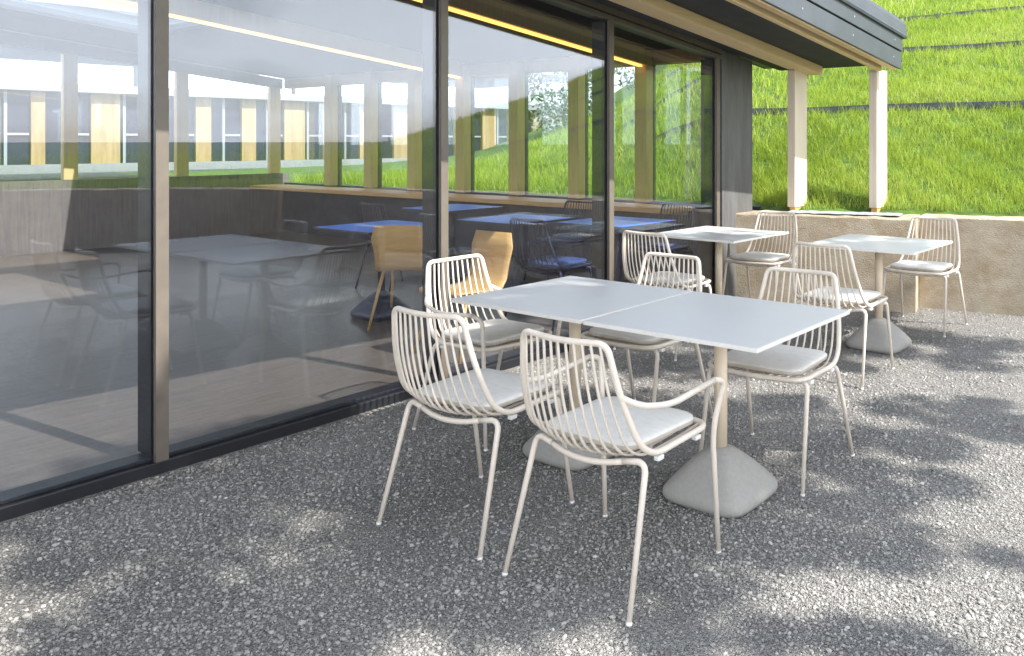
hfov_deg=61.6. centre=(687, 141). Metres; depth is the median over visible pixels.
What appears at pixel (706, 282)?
chair
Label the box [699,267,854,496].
chair
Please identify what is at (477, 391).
chair
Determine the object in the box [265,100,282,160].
window frame
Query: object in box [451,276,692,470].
cafe table
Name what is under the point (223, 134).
window frame
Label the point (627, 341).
chair
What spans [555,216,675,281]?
interior table
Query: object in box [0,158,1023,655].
ground
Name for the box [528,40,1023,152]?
edging board
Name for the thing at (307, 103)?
window frame
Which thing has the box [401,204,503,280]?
interior table
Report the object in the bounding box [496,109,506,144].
window frame
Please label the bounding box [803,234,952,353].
cafe table
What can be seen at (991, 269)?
retaining wall
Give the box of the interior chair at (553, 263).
[504,217,591,333]
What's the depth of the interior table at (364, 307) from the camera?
6.71 m
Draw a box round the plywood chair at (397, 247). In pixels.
[367,225,421,330]
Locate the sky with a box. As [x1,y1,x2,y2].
[0,0,634,105]
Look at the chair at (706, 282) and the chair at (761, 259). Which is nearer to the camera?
the chair at (706, 282)
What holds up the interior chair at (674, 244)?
on the cafe building
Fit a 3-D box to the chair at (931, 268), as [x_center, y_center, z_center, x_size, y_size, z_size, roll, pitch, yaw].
[1.857,1.034,6.550,0.544,0.845,0.566,0,0,35]
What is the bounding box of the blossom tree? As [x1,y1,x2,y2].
[528,67,634,131]
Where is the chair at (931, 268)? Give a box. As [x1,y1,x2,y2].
[883,216,967,336]
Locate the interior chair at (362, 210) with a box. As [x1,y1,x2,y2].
[355,202,402,291]
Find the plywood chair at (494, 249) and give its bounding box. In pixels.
[414,230,515,364]
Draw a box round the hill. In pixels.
[118,0,1023,216]
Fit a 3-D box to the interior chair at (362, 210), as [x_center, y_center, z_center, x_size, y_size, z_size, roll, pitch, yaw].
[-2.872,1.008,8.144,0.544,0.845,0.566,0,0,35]
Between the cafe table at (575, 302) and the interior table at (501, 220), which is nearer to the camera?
the cafe table at (575, 302)
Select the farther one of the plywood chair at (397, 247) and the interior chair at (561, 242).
the interior chair at (561, 242)
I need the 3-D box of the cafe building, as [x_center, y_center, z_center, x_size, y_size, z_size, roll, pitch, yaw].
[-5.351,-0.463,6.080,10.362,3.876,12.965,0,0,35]
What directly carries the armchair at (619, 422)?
on the ground at (662, 620)
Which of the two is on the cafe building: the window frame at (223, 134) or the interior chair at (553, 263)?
the interior chair at (553, 263)
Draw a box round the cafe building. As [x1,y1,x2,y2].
[0,0,906,521]
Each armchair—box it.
[412,254,562,451]
[502,328,724,626]
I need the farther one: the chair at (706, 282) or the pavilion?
the pavilion
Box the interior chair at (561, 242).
[524,200,591,279]
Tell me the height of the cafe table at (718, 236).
0.739 m
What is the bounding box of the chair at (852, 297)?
[787,241,893,389]
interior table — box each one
[314,220,421,320]
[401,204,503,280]
[456,214,574,288]
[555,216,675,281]
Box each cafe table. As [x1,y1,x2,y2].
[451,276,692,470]
[583,291,849,517]
[652,226,788,294]
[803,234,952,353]
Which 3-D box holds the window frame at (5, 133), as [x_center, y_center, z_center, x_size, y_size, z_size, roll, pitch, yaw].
[-20.269,-0.420,25.092,0.095,2.250,0.620,0,0,38]
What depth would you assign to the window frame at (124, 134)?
27.31 m
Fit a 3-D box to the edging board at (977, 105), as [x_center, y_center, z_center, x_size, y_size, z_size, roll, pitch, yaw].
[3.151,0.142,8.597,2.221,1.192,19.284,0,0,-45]
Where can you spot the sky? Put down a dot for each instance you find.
(10, 69)
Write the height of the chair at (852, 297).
0.845 m
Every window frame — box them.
[3,90,28,164]
[122,94,137,162]
[221,98,239,160]
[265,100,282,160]
[306,102,321,159]
[343,103,357,158]
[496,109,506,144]
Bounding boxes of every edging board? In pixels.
[451,100,1023,173]
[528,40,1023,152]
[615,6,1023,116]
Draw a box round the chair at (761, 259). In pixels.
[722,211,800,300]
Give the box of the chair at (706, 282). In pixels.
[613,230,711,360]
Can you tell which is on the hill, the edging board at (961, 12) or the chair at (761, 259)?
the edging board at (961, 12)
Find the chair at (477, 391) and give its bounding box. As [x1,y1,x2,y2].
[376,306,574,560]
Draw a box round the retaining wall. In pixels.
[736,210,1023,315]
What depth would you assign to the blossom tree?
21.02 m
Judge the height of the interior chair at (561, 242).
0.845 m
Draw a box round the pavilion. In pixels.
[0,0,614,164]
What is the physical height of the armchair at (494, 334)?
0.845 m
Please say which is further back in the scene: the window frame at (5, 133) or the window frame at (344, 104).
the window frame at (344, 104)
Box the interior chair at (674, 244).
[624,202,695,282]
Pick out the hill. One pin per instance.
(621, 94)
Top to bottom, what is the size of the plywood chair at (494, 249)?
0.805 m
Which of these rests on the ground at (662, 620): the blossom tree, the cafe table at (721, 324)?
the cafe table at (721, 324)
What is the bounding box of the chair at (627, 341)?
[581,252,712,447]

